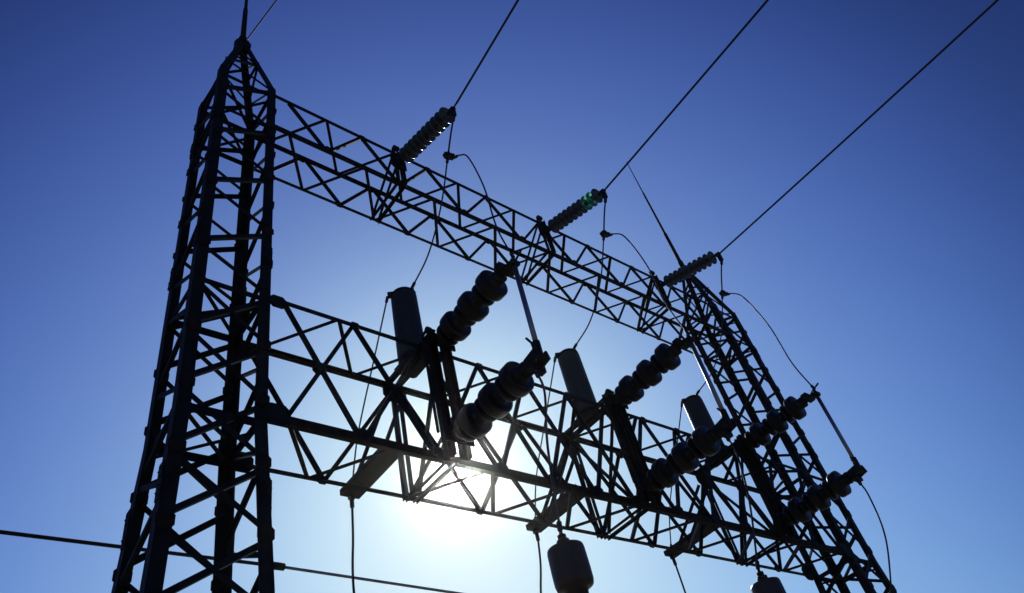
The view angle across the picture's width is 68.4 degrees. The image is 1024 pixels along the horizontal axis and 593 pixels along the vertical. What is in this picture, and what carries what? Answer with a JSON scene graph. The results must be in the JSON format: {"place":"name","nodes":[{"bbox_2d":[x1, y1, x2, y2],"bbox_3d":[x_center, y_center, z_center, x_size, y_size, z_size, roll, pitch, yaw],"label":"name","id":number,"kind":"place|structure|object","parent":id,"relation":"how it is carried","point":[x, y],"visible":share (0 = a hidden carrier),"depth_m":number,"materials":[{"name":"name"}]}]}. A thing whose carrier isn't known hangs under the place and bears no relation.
{"place":"outdoors","nodes":[
{"label":"outdoors","id":0,"kind":"place"},
{"bbox_2d":[0,0,1023,592],"label":"sky","id":1,"kind":"structure","parent":0,"point":[890,276],"materials":[{"name":"blue"}]},
{"label":"ground","id":2,"kind":"structure","parent":0,"visible":0},
{"bbox_2d":[111,38,276,592],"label":"lattice tower","id":3,"kind":"structure","parent":2,"relation":"on","point":[172,450],"depth_m":9.86,"materials":[{"name":"metal"}]},
{"bbox_2d":[239,0,247,38],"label":"lightning mast","id":4,"kind":"object","parent":3,"relation":"on","point":[244,23],"visible":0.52,"depth_m":17.17,"materials":[{"name":"metal"}]},
{"bbox_2d":[247,0,276,39],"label":"shield wire","id":5,"kind":"object","parent":3,"relation":"attached to","point":[262,19],"visible":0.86,"depth_m":16.15,"materials":[{"name":"black metal"}]},
{"bbox_2d":[255,95,729,357],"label":"beam","id":6,"kind":"structure","parent":3,"relation":"attached to","point":[540,225],"depth_m":17.39,"materials":[{"name":"metal"}]},
{"bbox_2d":[398,106,456,164],"bbox_3d":[-1.752,-3.196,15.241,0.370,0.908,1.950,22,-55,-33],"label":"strain insulator","id":7,"kind":"object","parent":6,"relation":"attached to","point":[428,133],"visible":1,"depth_m":15.17,"materials":[{"name":"black ceramic"}]},
{"bbox_2d":[448,115,455,150],"bbox_3d":[-1.162,-3.041,14.309,0.074,0.870,0.495,22,-55,-33],"label":"dropper wire","id":8,"kind":"object","parent":7,"relation":"hanging from","point":[453,118],"visible":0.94,"depth_m":14.36,"materials":[{"name":"black metal"}]},
{"bbox_2d":[442,151,454,160],"bbox_3d":[-1.178,-2.645,14.104,0.218,0.156,0.149,22,-55,-33],"label":"wire connector","id":9,"kind":"object","parent":8,"relation":"hanging from","point":[448,155],"visible":1,"depth_m":14.06,"materials":[{"name":"black metal"}]},
{"bbox_2d":[411,159,448,287],"bbox_3d":[-1.526,-1.389,14.063,0.063,1.687,1.969,16,-52,-30],"label":"arrester lead","id":10,"kind":"object","parent":9,"relation":"attached to","point":[414,282],"visible":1,"depth_m":13.85,"materials":[{"name":"metal"}]},
{"bbox_2d":[452,154,514,257],"bbox_3d":[-0.555,-1.613,12.827,0.104,3.496,0.704,25,-57,-35],"label":"jumper wire","id":11,"kind":"object","parent":9,"relation":"attached to","point":[511,254],"visible":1,"depth_m":12.50,"materials":[{"name":"black metal"}]},
{"bbox_2d":[453,0,518,108],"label":"line conductor","id":12,"kind":"object","parent":7,"relation":"attached to","point":[487,51],"visible":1,"depth_m":13.68,"materials":[{"name":"metal"}]},
{"bbox_2d":[544,188,607,233],"bbox_3d":[1.448,-1.915,17.477,0.370,0.908,1.950,22,-55,-33],"label":"strain insulator","id":13,"kind":"object","parent":6,"relation":"attached to","point":[576,210],"visible":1,"depth_m":17.41,"materials":[{"name":"green ceramic"}]},
{"bbox_2d":[603,197,606,230],"bbox_3d":[2.037,-1.760,16.545,0.074,0.870,0.495,22,-55,-33],"label":"dropper wire","id":14,"kind":"object","parent":13,"relation":"hanging from","point":[605,200],"visible":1,"depth_m":16.58,"materials":[{"name":"black metal"}]},
{"bbox_2d":[599,230,609,237],"bbox_3d":[2.022,-1.364,16.341,0.218,0.156,0.149,22,-55,-33],"label":"wire connector","id":15,"kind":"object","parent":14,"relation":"hanging from","point":[605,233],"visible":1,"depth_m":16.29,"materials":[{"name":"black metal"}]},
{"bbox_2d":[573,237,604,347],"bbox_3d":[1.673,-0.107,16.300,0.063,1.687,1.969,16,-52,-30],"label":"arrester lead","id":16,"kind":"object","parent":15,"relation":"attached to","point":[576,344],"visible":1,"depth_m":16.09,"materials":[{"name":"metal"}]},
{"bbox_2d":[608,233,689,333],"bbox_3d":[2.645,-0.332,15.064,0.104,3.496,0.704,25,-57,-35],"label":"jumper wire","id":17,"kind":"object","parent":15,"relation":"attached to","point":[686,331],"visible":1,"depth_m":14.79,"materials":[{"name":"black metal"}]},
{"bbox_2d":[604,0,768,190],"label":"line conductor","id":18,"kind":"object","parent":13,"relation":"attached to","point":[696,83],"visible":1,"depth_m":14.85,"materials":[{"name":"metal"}]},
{"bbox_2d":[659,251,723,287],"bbox_3d":[4.647,-0.634,19.714,0.370,0.908,1.950,22,-55,-33],"label":"strain insulator","id":19,"kind":"object","parent":6,"relation":"attached to","point":[690,269],"visible":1,"depth_m":19.66,"materials":[{"name":"black ceramic"}]},
{"bbox_2d":[720,260,723,290],"bbox_3d":[5.236,-0.478,18.782,0.074,0.870,0.495,22,-55,-33],"label":"dropper wire","id":20,"kind":"object","parent":19,"relation":"hanging from","point":[721,262],"visible":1,"depth_m":18.81,"materials":[{"name":"black metal"}]},
{"bbox_2d":[719,290,727,296],"bbox_3d":[5.221,-0.082,18.577,0.218,0.156,0.149,22,-55,-33],"label":"wire connector","id":21,"kind":"object","parent":20,"relation":"hanging from","point":[723,293],"visible":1,"depth_m":18.52,"materials":[{"name":"black metal"}]},
{"bbox_2d":[696,296,723,393],"bbox_3d":[4.872,1.174,18.537,0.063,1.687,1.969,16,-52,-30],"label":"arrester lead","id":22,"kind":"object","parent":21,"relation":"attached to","point":[698,391],"visible":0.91,"depth_m":18.33,"materials":[{"name":"metal"}]},
{"bbox_2d":[726,293,815,389],"bbox_3d":[5.844,0.950,17.301,0.104,3.496,0.704,25,-57,-35],"label":"jumper wire","id":23,"kind":"object","parent":21,"relation":"attached to","point":[812,387],"visible":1,"depth_m":17.04,"materials":[{"name":"black metal"}]},
{"bbox_2d":[719,0,998,253],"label":"line conductor","id":24,"kind":"object","parent":19,"relation":"attached to","point":[883,104],"visible":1,"depth_m":15.95,"materials":[{"name":"metal"}]},
{"bbox_2d":[236,294,852,580],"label":"beam","id":25,"kind":"structure","parent":3,"relation":"attached to","point":[280,413],"depth_m":12.80,"materials":[{"name":"metal"}]},
{"bbox_2d":[340,404,399,507],"bbox_3d":[-2.362,2.660,12.704,0.390,1.210,1.573,22,-55,-33],"label":"bracket arm","id":26,"kind":"object","parent":25,"relation":"attached to","point":[369,473],"visible":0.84,"depth_m":12.52},
{"bbox_2d":[351,507,354,592],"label":"hanging wire","id":27,"kind":"object","parent":26,"relation":"hanging from","point":[352,553],"visible":1,"depth_m":12.02,"materials":[{"name":"black metal"}]},
{"bbox_2d":[387,286,441,377],"bbox_3d":[-1.792,0.541,13.411,0.755,1.872,0.616,22,-55,-33],"label":"surge arrester","id":28,"kind":"object","parent":25,"relation":"on","point":[407,322],"visible":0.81,"depth_m":13.20,"materials":[{"name":"metal"}]},
{"bbox_2d":[352,296,388,475],"bbox_3d":[-2.508,1.630,13.320,0.067,2.843,2.005,17,-53,-30],"label":"ground lead","id":29,"kind":"object","parent":28,"relation":"attached to","point":[386,299],"visible":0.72,"depth_m":13.39,"materials":[{"name":"metal"}]},
{"bbox_2d":[421,250,550,460],"bbox_3d":[-0.425,0.761,11.201,0.653,2.464,2.203,22,-55,-33],"label":"disconnect switch","id":30,"kind":"object","parent":25,"relation":"attached to","point":[502,393],"visible":1,"depth_m":11.30,"materials":[{"name":"ceramic"}]},
{"bbox_2d":[534,370,562,531],"bbox_3d":[0.415,1.952,9.748,0.195,1.960,0.903,-2,-45,-15],"label":"transformer lead","id":31,"kind":"object","parent":30,"relation":"attached to","point":[558,522],"visible":1,"depth_m":9.36,"materials":[{"name":"metal"}]},
{"bbox_2d":[526,448,583,540],"bbox_3d":[0.837,3.942,14.940,0.390,1.210,1.573,22,-55,-33],"label":"bracket arm","id":32,"kind":"object","parent":25,"relation":"attached to","point":[562,504],"visible":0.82,"depth_m":14.84},
{"bbox_2d":[537,540,541,592],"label":"hanging wire","id":33,"kind":"object","parent":32,"relation":"hanging from","point":[539,552],"visible":1,"depth_m":14.43,"materials":[{"name":"black metal"}]},
{"bbox_2d":[555,348,606,429],"bbox_3d":[1.407,1.822,15.648,0.755,1.872,0.616,22,-55,-33],"label":"surge arrester","id":34,"kind":"object","parent":25,"relation":"on","point":[575,378],"visible":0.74,"depth_m":15.46,"materials":[{"name":"metal"}]},
{"bbox_2d":[534,356,556,517],"bbox_3d":[0.691,2.911,15.557,0.067,2.843,2.005,17,-53,-30],"label":"ground lead","id":35,"kind":"object","parent":34,"relation":"attached to","point":[555,358],"visible":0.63,"depth_m":15.74,"materials":[{"name":"metal"}]},
{"bbox_2d":[602,327,737,505],"bbox_3d":[2.774,2.042,13.438,0.653,2.464,2.203,22,-55,-33],"label":"disconnect switch","id":36,"kind":"object","parent":25,"relation":"attached to","point":[703,442],"visible":1,"depth_m":13.49,"materials":[{"name":"ceramic"}]},
{"bbox_2d":[724,434,759,569],"bbox_3d":[3.614,3.234,11.985,0.195,1.960,0.903,-2,-45,-15],"label":"transformer lead","id":37,"kind":"object","parent":36,"relation":"attached to","point":[728,439],"visible":1,"depth_m":11.61,"materials":[{"name":"metal"}]},
{"bbox_2d":[663,484,718,565],"bbox_3d":[4.036,5.223,17.177,0.390,1.210,1.573,22,-55,-33],"label":"bracket arm","id":38,"kind":"object","parent":25,"relation":"attached to","point":[682,543],"visible":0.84,"depth_m":17.07},
{"bbox_2d":[675,565,685,592],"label":"hanging wire","id":39,"kind":"object","parent":38,"relation":"hanging from","point":[680,579],"visible":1,"depth_m":16.85,"materials":[{"name":"black metal"}]},
{"bbox_2d":[681,394,732,467],"bbox_3d":[4.606,3.103,17.885,0.755,1.872,0.616,22,-55,-33],"label":"surge arrester","id":40,"kind":"object","parent":25,"relation":"on","point":[697,412],"visible":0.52,"depth_m":17.90,"materials":[{"name":"metal"}]},
{"bbox_2d":[669,402,682,546],"bbox_3d":[3.890,4.192,17.794,0.067,2.843,2.005,17,-53,-30],"label":"ground lead","id":41,"kind":"object","parent":40,"relation":"attached to","point":[681,405],"visible":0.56,"depth_m":17.77,"materials":[{"name":"metal"}]},
{"bbox_2d":[734,383,867,537],"bbox_3d":[5.973,3.324,15.674,0.653,2.464,2.203,22,-55,-33],"label":"disconnect switch","id":42,"kind":"object","parent":25,"relation":"attached to","point":[815,498],"visible":1,"depth_m":15.70,"materials":[{"name":"ceramic"}]},
{"bbox_2d":[856,479,893,592],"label":"transformer lead","id":43,"kind":"object","parent":42,"relation":"attached to","point":[859,482],"visible":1,"depth_m":13.84,"materials":[{"name":"metal"}]},
{"bbox_2d":[547,531,593,592],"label":"current transformer","id":44,"kind":"object","parent":2,"relation":"on","point":[570,566],"visible":1,"depth_m":8.88,"materials":[{"name":"paint"}]},
{"bbox_2d":[751,569,785,592],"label":"current transformer","id":45,"kind":"object","parent":2,"relation":"on","point":[764,583],"visible":1,"depth_m":11.26,"materials":[{"name":"paint"}]},
{"bbox_2d":[680,264,896,592],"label":"lattice tower","id":46,"kind":"structure","parent":2,"relation":"on","point":[860,573],"depth_m":19.86,"materials":[{"name":"metal"}]},
{"bbox_2d":[626,162,683,265],"bbox_3d":[4.964,-3.063,26.649,0.159,5.962,0.159,22,-55,-33],"label":"lightning mast","id":47,"kind":"object","parent":46,"relation":"on","point":[680,261],"visible":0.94,"depth_m":25.69,"materials":[{"name":"metal"}]},
{"bbox_3d":[-17.362,1.864,0.361,0.263,8.133,0.263,22,-55,-33],"label":"bus support","id":48,"kind":"object","parent":2,"relation":"on","visible":0},
{"bbox_2d":[0,530,461,592],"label":"tubular bus","id":49,"kind":"object","parent":48,"relation":"on","point":[279,566],"visible":0.7,"depth_m":12.64,"materials":[{"name":"metal"}]}
]}

